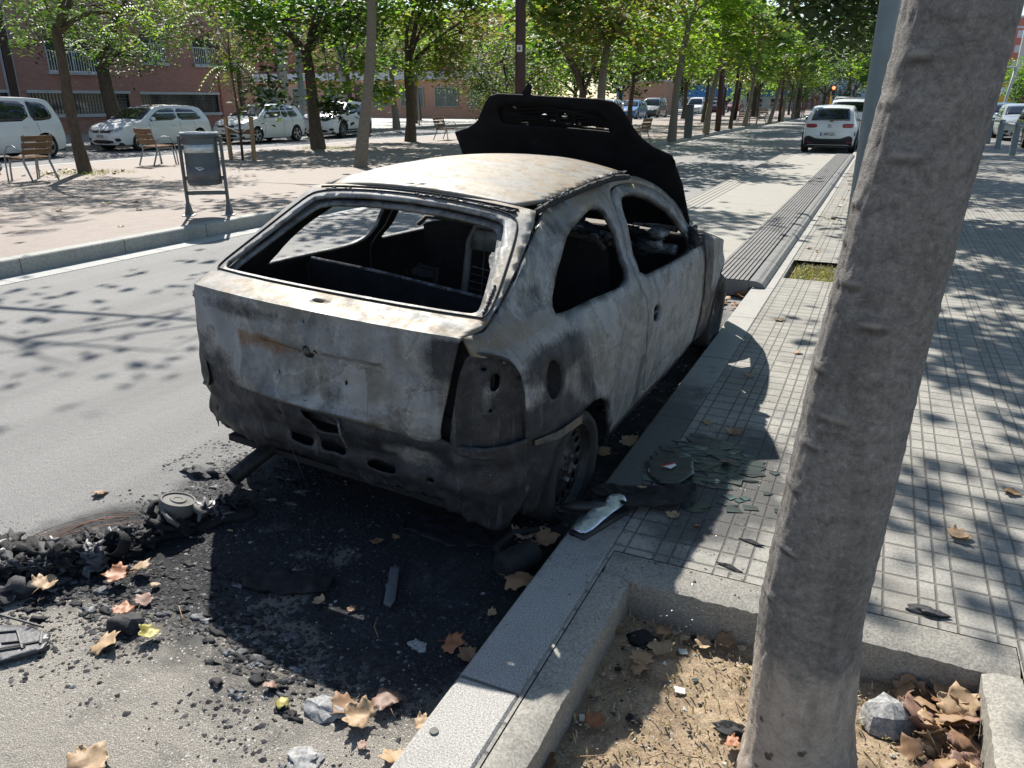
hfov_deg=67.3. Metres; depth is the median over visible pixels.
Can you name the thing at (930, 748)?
fallen leaf
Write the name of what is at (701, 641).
fallen leaf
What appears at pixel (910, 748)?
fallen leaf
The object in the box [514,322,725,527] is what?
gutter cinders
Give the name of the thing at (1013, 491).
fallen leaf
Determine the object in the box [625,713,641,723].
charred lump
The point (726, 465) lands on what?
glass shard
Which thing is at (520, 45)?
lamp post
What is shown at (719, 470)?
glass shard
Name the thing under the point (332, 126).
parked crossover
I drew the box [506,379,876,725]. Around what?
glass crumbs
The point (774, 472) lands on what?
glass shard
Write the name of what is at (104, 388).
road
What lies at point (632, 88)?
street tree
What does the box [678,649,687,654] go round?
foil scrap
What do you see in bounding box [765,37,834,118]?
street tree
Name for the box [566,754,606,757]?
twig
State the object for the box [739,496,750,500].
glass shard
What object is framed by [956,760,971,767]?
fallen leaf
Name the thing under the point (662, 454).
glass shard
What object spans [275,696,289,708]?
fallen leaf
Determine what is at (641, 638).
charred lump
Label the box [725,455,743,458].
glass shard
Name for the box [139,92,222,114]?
window
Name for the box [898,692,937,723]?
fallen leaf
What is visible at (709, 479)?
glass shard
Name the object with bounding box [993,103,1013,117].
parked car
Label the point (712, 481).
glass shard
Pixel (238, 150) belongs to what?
kerb
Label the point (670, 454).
glass shard
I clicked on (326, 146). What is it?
weeds
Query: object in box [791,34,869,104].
background tree
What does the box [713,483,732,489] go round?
glass shard
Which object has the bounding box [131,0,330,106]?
pavement tree
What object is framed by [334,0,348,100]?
column
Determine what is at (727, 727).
charred lump
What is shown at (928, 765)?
fallen leaf
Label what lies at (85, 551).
debris pile
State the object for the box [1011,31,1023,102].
floodlight mast
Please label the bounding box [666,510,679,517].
fallen leaf
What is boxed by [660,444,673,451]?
glass shard
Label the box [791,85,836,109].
graffiti building
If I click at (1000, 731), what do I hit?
pit edging
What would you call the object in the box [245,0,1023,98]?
sky
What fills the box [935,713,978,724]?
fallen leaf
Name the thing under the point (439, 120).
bench
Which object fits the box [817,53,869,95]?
street tree
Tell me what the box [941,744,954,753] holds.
fallen leaf
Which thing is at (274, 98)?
window
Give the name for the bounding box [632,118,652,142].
bench
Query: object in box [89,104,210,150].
parked car
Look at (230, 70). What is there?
young tree
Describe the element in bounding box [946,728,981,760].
fallen leaf
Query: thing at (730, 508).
glass shard
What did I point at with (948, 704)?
fallen leaf
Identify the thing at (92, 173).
weeds
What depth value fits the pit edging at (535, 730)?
2.27 m
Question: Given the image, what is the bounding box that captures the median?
[0,109,811,257]
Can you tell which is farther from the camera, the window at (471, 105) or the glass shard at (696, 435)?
the window at (471, 105)
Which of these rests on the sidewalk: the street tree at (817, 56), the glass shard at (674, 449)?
the glass shard at (674, 449)
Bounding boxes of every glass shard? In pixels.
[642,475,655,481]
[654,451,668,456]
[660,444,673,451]
[665,452,676,456]
[670,447,682,451]
[671,444,684,447]
[681,447,697,449]
[682,506,705,512]
[685,437,697,442]
[686,443,696,448]
[688,450,703,453]
[690,433,702,437]
[690,454,701,459]
[691,501,712,508]
[692,476,707,479]
[693,445,708,450]
[693,472,707,477]
[694,465,709,470]
[694,480,705,486]
[697,444,710,447]
[697,459,712,463]
[697,464,717,468]
[700,480,722,482]
[703,478,723,481]
[707,448,718,451]
[711,438,721,442]
[711,452,730,454]
[711,455,723,459]
[712,468,724,473]
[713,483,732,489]
[720,441,734,444]
[720,443,734,448]
[721,467,736,471]
[722,494,735,499]
[723,501,738,505]
[724,463,737,469]
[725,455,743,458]
[726,477,741,485]
[726,504,742,512]
[728,463,741,466]
[736,459,752,464]
[737,457,755,460]
[738,467,748,470]
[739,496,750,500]
[740,470,761,474]
[740,474,764,476]
[743,504,758,510]
[746,465,765,470]
[746,466,765,475]
[749,461,765,467]
[769,471,779,474]
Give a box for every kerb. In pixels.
[0,112,681,154]
[0,115,808,277]
[2,111,738,168]
[391,149,856,767]
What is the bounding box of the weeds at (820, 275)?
[788,262,836,281]
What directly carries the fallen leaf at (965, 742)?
on the fallen leaf at (976, 745)
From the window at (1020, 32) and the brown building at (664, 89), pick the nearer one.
the brown building at (664, 89)
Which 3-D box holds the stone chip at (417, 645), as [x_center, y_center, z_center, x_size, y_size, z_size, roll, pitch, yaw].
[-0.309,0.854,2.515,0.073,0.022,0.048,9,22,23]
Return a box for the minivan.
[0,97,65,157]
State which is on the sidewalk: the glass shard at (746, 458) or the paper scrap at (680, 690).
the glass shard at (746, 458)
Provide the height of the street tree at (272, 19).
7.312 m
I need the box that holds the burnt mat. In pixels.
[589,483,696,506]
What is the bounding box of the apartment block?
[1007,15,1023,101]
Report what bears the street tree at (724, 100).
on the median
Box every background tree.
[444,0,597,98]
[529,36,641,98]
[529,40,582,95]
[586,13,673,100]
[630,59,711,96]
[643,58,705,101]
[705,67,785,107]
[764,66,840,109]
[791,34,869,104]
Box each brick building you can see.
[0,0,255,134]
[249,9,530,117]
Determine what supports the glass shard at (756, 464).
on the sidewalk
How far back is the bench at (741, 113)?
47.15 m
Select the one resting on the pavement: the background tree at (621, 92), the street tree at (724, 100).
the background tree at (621, 92)
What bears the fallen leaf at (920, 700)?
on the soil at (649, 690)
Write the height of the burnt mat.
0.052 m
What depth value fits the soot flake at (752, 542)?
2.92 m
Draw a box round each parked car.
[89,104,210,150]
[214,104,304,143]
[605,99,623,110]
[622,100,647,118]
[640,97,666,118]
[687,97,707,113]
[712,101,725,112]
[727,101,743,111]
[801,102,860,152]
[991,103,1023,139]
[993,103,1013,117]
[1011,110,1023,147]
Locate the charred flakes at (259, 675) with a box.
[0,457,351,726]
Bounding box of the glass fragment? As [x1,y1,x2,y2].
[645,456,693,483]
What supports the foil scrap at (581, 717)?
on the soil at (649, 690)
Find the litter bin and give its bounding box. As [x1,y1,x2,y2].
[176,131,236,216]
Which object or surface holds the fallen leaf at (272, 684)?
on the charred flakes at (259, 675)
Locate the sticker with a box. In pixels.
[660,463,675,468]
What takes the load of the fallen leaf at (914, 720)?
on the rock
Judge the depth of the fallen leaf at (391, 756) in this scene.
2.08 m
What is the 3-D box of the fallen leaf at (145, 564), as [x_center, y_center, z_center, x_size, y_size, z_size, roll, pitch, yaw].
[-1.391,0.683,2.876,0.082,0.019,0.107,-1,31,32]
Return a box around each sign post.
[416,45,419,124]
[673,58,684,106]
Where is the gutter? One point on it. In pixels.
(62, 269)
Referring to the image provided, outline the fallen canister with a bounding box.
[493,527,541,580]
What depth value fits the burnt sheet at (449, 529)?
3.18 m
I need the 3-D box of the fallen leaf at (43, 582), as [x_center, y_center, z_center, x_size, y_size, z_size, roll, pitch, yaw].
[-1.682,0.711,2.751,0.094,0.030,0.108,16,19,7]
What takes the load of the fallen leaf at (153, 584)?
on the road at (104, 388)
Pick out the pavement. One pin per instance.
(381, 122)
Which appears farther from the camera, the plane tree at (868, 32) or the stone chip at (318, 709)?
the plane tree at (868, 32)
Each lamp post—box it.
[515,0,525,107]
[714,23,727,130]
[733,8,753,119]
[777,22,791,121]
[845,0,900,230]
[1003,66,1016,102]
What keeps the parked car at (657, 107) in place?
on the service road at (94, 155)
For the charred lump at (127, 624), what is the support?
on the cinders at (404, 674)
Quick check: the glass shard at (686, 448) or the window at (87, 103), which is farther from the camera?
the window at (87, 103)
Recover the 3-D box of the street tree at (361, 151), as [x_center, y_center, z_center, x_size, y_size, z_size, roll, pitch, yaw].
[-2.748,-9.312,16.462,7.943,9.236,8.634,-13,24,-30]
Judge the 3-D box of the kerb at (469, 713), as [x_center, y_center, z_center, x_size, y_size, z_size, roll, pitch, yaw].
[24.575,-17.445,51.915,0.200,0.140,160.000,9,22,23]
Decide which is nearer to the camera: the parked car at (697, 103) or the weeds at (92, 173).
the weeds at (92, 173)
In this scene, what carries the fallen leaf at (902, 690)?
on the soil at (649, 690)
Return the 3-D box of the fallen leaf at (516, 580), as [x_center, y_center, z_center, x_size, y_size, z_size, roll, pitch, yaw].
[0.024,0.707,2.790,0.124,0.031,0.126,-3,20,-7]
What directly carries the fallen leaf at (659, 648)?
on the soil at (649, 690)
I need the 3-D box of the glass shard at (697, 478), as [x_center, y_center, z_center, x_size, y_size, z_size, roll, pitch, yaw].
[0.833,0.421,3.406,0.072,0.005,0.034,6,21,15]
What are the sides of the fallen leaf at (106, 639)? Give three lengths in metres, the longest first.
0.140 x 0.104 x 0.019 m
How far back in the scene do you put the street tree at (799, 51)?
50.98 m
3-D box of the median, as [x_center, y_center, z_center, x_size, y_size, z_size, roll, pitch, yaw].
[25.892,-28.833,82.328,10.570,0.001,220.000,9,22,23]
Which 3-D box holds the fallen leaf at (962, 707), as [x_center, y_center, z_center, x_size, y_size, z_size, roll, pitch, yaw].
[1.316,0.978,2.257,0.150,0.118,0.030,-17,-26,19]
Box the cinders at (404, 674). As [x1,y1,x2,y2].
[0,440,613,767]
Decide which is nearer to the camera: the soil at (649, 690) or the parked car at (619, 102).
the soil at (649, 690)
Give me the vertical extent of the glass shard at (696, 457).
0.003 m
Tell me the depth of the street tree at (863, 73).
55.73 m
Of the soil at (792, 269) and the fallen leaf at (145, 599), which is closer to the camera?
the fallen leaf at (145, 599)
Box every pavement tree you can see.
[0,0,227,119]
[0,2,21,13]
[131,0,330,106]
[286,0,402,100]
[359,17,446,129]
[375,5,481,122]
[377,15,466,119]
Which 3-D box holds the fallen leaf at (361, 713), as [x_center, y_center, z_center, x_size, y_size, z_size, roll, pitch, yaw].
[-0.426,0.943,2.183,0.122,0.035,0.106,19,31,22]
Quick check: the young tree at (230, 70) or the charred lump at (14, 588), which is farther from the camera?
the young tree at (230, 70)
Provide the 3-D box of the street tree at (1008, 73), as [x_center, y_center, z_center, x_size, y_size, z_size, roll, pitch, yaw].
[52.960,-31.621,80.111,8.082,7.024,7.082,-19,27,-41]
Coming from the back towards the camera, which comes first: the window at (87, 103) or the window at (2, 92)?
the window at (87, 103)
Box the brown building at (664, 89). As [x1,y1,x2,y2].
[623,80,673,113]
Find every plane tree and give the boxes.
[729,0,901,83]
[735,0,1023,767]
[758,0,877,74]
[809,2,873,65]
[832,0,878,63]
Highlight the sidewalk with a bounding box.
[475,139,1023,767]
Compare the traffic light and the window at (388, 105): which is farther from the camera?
the traffic light
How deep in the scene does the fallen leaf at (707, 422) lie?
4.00 m
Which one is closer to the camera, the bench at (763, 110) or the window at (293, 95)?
the bench at (763, 110)
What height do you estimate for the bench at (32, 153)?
0.892 m
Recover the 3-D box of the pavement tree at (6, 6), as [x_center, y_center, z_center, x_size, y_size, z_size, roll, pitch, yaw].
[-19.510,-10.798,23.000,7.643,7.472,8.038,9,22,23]
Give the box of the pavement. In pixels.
[65,109,681,145]
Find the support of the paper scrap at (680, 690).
on the soil at (649, 690)
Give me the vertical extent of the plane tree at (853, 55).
9.517 m
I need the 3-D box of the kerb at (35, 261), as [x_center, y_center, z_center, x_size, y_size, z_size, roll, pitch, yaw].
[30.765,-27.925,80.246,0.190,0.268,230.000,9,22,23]
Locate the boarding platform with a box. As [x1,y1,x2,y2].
[686,153,854,295]
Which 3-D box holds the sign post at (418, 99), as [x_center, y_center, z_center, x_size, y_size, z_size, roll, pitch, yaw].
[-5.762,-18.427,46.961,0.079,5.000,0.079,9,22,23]
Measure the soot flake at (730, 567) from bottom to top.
0.010 m
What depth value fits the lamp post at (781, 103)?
56.03 m
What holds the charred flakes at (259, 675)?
on the road at (104, 388)
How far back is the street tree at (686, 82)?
63.51 m
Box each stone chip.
[287,746,325,767]
[303,694,345,723]
[407,638,426,652]
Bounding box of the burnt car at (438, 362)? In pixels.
[192,82,725,530]
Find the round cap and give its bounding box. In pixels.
[146,492,203,527]
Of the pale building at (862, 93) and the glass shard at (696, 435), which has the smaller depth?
the glass shard at (696, 435)
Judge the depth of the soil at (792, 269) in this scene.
7.83 m
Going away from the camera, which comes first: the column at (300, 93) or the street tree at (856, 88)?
the column at (300, 93)
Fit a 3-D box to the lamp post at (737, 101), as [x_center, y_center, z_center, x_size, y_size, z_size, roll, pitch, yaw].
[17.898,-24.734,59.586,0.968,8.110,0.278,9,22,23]
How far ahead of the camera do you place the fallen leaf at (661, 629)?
2.63 m
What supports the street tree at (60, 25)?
on the median
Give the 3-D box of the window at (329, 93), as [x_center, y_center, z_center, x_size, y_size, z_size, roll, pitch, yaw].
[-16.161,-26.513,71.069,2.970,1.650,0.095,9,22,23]
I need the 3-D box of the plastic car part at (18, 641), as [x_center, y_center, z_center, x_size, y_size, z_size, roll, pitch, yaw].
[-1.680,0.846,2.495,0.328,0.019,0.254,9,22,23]
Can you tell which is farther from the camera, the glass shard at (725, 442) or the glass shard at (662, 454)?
the glass shard at (725, 442)
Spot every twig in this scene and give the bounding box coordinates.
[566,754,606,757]
[645,752,697,759]
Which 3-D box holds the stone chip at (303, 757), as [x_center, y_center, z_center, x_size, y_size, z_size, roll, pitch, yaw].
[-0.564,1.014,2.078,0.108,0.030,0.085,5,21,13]
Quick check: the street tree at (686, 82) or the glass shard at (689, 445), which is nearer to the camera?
the glass shard at (689, 445)
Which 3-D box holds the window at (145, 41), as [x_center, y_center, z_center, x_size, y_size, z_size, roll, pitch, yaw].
[-17.994,-16.713,38.493,0.320,1.400,1.600,9,22,23]
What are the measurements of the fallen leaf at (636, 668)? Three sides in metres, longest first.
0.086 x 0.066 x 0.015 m
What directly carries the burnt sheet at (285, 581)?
on the road at (104, 388)
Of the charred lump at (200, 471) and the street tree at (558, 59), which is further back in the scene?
the street tree at (558, 59)
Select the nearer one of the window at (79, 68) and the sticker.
the sticker
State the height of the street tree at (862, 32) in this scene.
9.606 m
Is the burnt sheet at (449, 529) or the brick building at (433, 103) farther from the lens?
the brick building at (433, 103)
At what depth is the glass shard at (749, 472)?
3.45 m
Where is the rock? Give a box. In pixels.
[857,692,919,740]
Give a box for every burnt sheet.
[242,567,335,594]
[401,510,517,547]
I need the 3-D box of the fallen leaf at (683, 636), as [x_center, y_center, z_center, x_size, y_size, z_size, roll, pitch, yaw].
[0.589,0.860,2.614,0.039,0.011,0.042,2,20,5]
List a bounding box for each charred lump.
[0,575,36,606]
[106,611,144,636]
[180,464,218,478]
[209,677,223,689]
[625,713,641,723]
[626,629,660,649]
[711,720,744,738]
[905,603,951,617]
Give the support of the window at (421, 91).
in the brick building at (433, 103)
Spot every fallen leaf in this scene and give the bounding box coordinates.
[30,573,57,593]
[66,740,110,767]
[89,630,119,655]
[92,490,105,494]
[101,561,136,581]
[112,600,134,613]
[130,557,151,574]
[132,592,153,610]
[138,624,161,637]
[149,582,160,586]
[262,680,277,692]
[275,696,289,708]
[312,593,324,603]
[329,691,361,713]
[342,695,379,728]
[347,605,355,611]
[355,739,369,750]
[370,537,383,542]
[371,687,403,717]
[378,748,402,763]
[392,533,399,538]
[409,711,427,728]
[441,632,465,653]
[457,645,476,661]
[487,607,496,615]
[501,571,533,589]
[511,524,534,540]
[533,526,560,545]
[543,752,558,767]
[584,711,603,727]
[597,446,617,455]
[619,434,637,446]
[624,659,648,675]
[629,648,654,670]
[646,639,674,654]
[653,624,670,634]
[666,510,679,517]
[679,633,690,639]
[694,634,709,648]
[702,419,711,424]
[710,630,736,646]
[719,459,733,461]
[722,733,738,745]
[725,426,742,433]
[744,372,755,377]
[892,673,926,698]
[893,680,914,699]
[894,732,926,767]
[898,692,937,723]
[908,713,944,730]
[911,684,937,702]
[913,694,941,713]
[914,728,946,735]
[917,706,948,729]
[921,752,941,767]
[922,724,948,759]
[922,729,944,757]
[922,739,941,758]
[927,690,941,701]
[929,677,948,692]
[931,721,960,726]
[931,757,957,767]
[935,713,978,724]
[936,681,980,728]
[936,732,958,746]
[937,726,979,751]
[938,700,975,731]
[941,523,972,538]
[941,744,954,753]
[942,749,971,762]
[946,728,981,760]
[947,715,982,727]
[947,739,980,767]
[948,724,972,730]
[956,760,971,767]
[963,724,977,738]
[997,486,1021,495]
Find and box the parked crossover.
[303,101,371,137]
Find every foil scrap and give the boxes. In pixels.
[579,714,584,720]
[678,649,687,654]
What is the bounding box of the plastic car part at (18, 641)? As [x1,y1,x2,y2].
[0,614,50,663]
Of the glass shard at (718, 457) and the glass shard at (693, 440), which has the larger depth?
the glass shard at (693, 440)
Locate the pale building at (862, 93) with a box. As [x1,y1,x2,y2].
[827,66,865,99]
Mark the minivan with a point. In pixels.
(20, 117)
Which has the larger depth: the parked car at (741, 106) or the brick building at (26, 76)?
the parked car at (741, 106)
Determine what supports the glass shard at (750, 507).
on the sidewalk
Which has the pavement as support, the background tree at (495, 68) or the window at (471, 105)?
the background tree at (495, 68)
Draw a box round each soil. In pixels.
[552,613,976,767]
[786,266,833,279]
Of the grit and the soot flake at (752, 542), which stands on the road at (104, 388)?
the grit
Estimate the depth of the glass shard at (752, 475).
3.44 m
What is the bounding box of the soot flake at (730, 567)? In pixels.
[716,561,742,572]
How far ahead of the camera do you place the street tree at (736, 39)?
34.53 m
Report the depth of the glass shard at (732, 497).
3.25 m
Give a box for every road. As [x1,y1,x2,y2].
[0,112,715,167]
[0,118,856,767]
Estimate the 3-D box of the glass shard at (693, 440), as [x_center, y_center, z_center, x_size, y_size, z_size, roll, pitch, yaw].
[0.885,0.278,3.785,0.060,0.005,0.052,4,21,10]
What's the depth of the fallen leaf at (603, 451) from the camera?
3.81 m
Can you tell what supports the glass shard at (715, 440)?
on the sidewalk
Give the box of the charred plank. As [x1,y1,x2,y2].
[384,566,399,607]
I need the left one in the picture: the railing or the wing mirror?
the wing mirror
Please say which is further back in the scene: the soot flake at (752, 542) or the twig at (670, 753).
the soot flake at (752, 542)
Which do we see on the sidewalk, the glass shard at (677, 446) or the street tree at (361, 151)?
the glass shard at (677, 446)
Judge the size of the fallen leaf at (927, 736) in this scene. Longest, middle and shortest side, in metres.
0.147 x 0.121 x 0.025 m
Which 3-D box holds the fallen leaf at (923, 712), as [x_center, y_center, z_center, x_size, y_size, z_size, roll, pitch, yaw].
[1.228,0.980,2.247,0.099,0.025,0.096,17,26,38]
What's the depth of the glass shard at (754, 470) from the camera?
3.48 m
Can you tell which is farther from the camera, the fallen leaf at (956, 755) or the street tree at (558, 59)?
the street tree at (558, 59)
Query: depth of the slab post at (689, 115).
31.80 m
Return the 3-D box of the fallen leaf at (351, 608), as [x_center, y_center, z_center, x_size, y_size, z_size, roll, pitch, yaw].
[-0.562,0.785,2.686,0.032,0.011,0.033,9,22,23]
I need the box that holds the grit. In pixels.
[0,444,572,767]
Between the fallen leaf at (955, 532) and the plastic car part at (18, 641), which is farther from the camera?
the fallen leaf at (955, 532)
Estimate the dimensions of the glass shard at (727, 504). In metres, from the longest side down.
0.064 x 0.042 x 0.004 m
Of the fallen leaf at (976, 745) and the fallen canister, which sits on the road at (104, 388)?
the fallen canister
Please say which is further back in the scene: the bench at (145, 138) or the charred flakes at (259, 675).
the bench at (145, 138)
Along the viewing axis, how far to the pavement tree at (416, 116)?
50.81 m
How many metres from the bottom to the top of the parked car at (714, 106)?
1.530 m
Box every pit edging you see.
[481,572,628,767]
[603,551,1020,693]
[975,673,1023,767]
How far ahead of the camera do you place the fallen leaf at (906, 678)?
2.38 m
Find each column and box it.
[270,1,289,104]
[294,4,305,116]
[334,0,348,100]
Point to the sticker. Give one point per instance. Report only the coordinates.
(670, 465)
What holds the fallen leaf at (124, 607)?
on the charred lump at (127, 624)
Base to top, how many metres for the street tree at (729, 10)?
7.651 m
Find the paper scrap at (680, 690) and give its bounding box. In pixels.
[674,686,684,693]
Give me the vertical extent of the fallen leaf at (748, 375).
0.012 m
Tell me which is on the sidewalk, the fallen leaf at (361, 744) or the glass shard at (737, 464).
the glass shard at (737, 464)
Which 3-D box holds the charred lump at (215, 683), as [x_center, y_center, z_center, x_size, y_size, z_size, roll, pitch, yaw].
[-0.911,0.914,2.353,0.057,0.028,0.041,9,22,23]
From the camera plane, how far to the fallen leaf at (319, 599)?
2.72 m
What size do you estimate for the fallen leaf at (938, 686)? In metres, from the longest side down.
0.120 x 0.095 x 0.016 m
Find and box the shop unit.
[616,83,791,109]
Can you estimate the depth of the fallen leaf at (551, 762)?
2.10 m
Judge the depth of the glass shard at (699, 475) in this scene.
3.43 m
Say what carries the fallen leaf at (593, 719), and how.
on the soil at (649, 690)
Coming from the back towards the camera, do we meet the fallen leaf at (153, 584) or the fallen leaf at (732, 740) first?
the fallen leaf at (153, 584)
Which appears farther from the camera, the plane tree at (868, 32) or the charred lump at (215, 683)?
the plane tree at (868, 32)
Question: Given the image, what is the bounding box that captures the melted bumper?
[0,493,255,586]
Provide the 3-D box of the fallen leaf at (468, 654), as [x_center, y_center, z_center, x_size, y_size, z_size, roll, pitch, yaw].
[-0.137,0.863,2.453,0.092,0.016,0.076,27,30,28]
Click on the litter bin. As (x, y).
(201, 157)
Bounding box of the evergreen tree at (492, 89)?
[422,13,578,119]
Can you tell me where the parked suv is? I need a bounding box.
[831,97,864,119]
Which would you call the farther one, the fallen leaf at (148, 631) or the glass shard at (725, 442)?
the glass shard at (725, 442)
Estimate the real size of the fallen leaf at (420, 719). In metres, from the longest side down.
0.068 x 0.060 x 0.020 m
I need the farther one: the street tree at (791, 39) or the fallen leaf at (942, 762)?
the street tree at (791, 39)
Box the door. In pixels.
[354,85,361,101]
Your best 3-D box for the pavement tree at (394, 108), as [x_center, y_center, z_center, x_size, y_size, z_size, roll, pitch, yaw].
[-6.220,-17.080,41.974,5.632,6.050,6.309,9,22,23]
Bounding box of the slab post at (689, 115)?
[684,105,693,138]
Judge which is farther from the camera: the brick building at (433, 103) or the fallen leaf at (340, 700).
the brick building at (433, 103)
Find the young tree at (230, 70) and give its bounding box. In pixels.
[198,10,272,160]
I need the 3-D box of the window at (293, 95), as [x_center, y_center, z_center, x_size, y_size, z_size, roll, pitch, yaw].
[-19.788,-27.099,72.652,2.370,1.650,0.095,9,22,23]
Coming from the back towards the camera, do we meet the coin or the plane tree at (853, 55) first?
the plane tree at (853, 55)
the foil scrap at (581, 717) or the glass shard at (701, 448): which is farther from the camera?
the glass shard at (701, 448)
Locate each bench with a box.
[3,134,59,181]
[133,128,178,165]
[432,116,457,139]
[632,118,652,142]
[735,111,751,125]
[755,110,768,124]
[758,108,768,116]
[792,108,805,118]
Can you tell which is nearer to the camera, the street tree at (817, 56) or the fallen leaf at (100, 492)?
the fallen leaf at (100, 492)
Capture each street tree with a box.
[0,0,240,173]
[185,0,420,148]
[321,0,531,141]
[342,0,450,167]
[466,0,710,128]
[500,0,659,97]
[505,0,653,97]
[589,7,706,123]
[594,0,774,141]
[634,0,789,134]
[639,25,729,118]
[654,19,766,121]
[684,1,803,129]
[687,50,751,115]
[701,4,810,127]
[727,47,797,117]
[739,16,819,124]
[740,25,839,121]
[763,57,839,114]
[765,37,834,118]
[816,20,870,91]
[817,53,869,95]
[823,45,868,98]
[835,5,875,58]
[999,56,1023,102]
[1004,57,1023,100]
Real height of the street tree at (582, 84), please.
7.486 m
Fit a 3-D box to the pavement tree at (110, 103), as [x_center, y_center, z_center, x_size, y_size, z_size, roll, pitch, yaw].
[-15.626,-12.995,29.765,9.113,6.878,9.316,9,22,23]
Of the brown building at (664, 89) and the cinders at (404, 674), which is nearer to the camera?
the cinders at (404, 674)
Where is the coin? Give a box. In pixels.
[429,727,438,734]
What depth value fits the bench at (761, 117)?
48.52 m
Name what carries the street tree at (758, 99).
on the median
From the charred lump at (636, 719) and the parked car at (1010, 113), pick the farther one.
the parked car at (1010, 113)
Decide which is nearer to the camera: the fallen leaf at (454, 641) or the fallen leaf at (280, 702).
the fallen leaf at (280, 702)
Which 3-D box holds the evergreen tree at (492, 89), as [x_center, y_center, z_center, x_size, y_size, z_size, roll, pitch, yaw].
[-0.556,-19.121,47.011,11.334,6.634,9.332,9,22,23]
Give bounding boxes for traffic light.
[830,86,835,104]
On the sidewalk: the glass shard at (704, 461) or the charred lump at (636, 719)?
the glass shard at (704, 461)
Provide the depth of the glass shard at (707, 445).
3.73 m
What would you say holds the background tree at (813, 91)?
on the median
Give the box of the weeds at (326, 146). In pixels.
[296,145,352,149]
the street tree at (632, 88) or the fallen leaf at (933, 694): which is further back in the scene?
the street tree at (632, 88)
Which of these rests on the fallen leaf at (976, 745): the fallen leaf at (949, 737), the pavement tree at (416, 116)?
the fallen leaf at (949, 737)
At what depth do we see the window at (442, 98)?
66.52 m
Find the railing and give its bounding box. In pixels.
[986,118,1023,155]
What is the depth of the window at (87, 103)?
35.67 m
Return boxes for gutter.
[0,117,804,284]
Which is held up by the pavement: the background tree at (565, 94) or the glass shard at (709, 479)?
the background tree at (565, 94)
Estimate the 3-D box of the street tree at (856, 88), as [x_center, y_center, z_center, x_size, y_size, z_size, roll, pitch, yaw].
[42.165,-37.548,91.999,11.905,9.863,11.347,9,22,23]
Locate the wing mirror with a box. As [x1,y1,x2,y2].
[560,494,628,540]
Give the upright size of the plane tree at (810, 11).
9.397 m
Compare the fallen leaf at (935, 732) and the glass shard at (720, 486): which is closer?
the fallen leaf at (935, 732)
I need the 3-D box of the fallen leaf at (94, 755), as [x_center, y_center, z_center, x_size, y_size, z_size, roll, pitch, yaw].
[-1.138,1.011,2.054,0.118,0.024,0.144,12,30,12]
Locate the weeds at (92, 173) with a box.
[40,168,133,176]
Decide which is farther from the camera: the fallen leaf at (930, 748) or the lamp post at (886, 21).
the lamp post at (886, 21)
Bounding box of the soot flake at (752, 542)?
[738,537,764,545]
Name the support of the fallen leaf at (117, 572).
on the cinders at (404, 674)
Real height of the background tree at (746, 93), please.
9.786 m
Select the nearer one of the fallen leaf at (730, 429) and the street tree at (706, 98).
the fallen leaf at (730, 429)
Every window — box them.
[0,90,9,96]
[25,90,130,117]
[42,36,96,74]
[138,34,169,65]
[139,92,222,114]
[191,39,223,67]
[257,88,279,103]
[292,88,306,105]
[323,88,339,100]
[372,87,389,106]
[400,87,423,106]
[434,87,457,106]
[470,86,493,106]
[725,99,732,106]
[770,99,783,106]
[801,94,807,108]
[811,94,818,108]
[1014,45,1020,52]
[1017,30,1023,37]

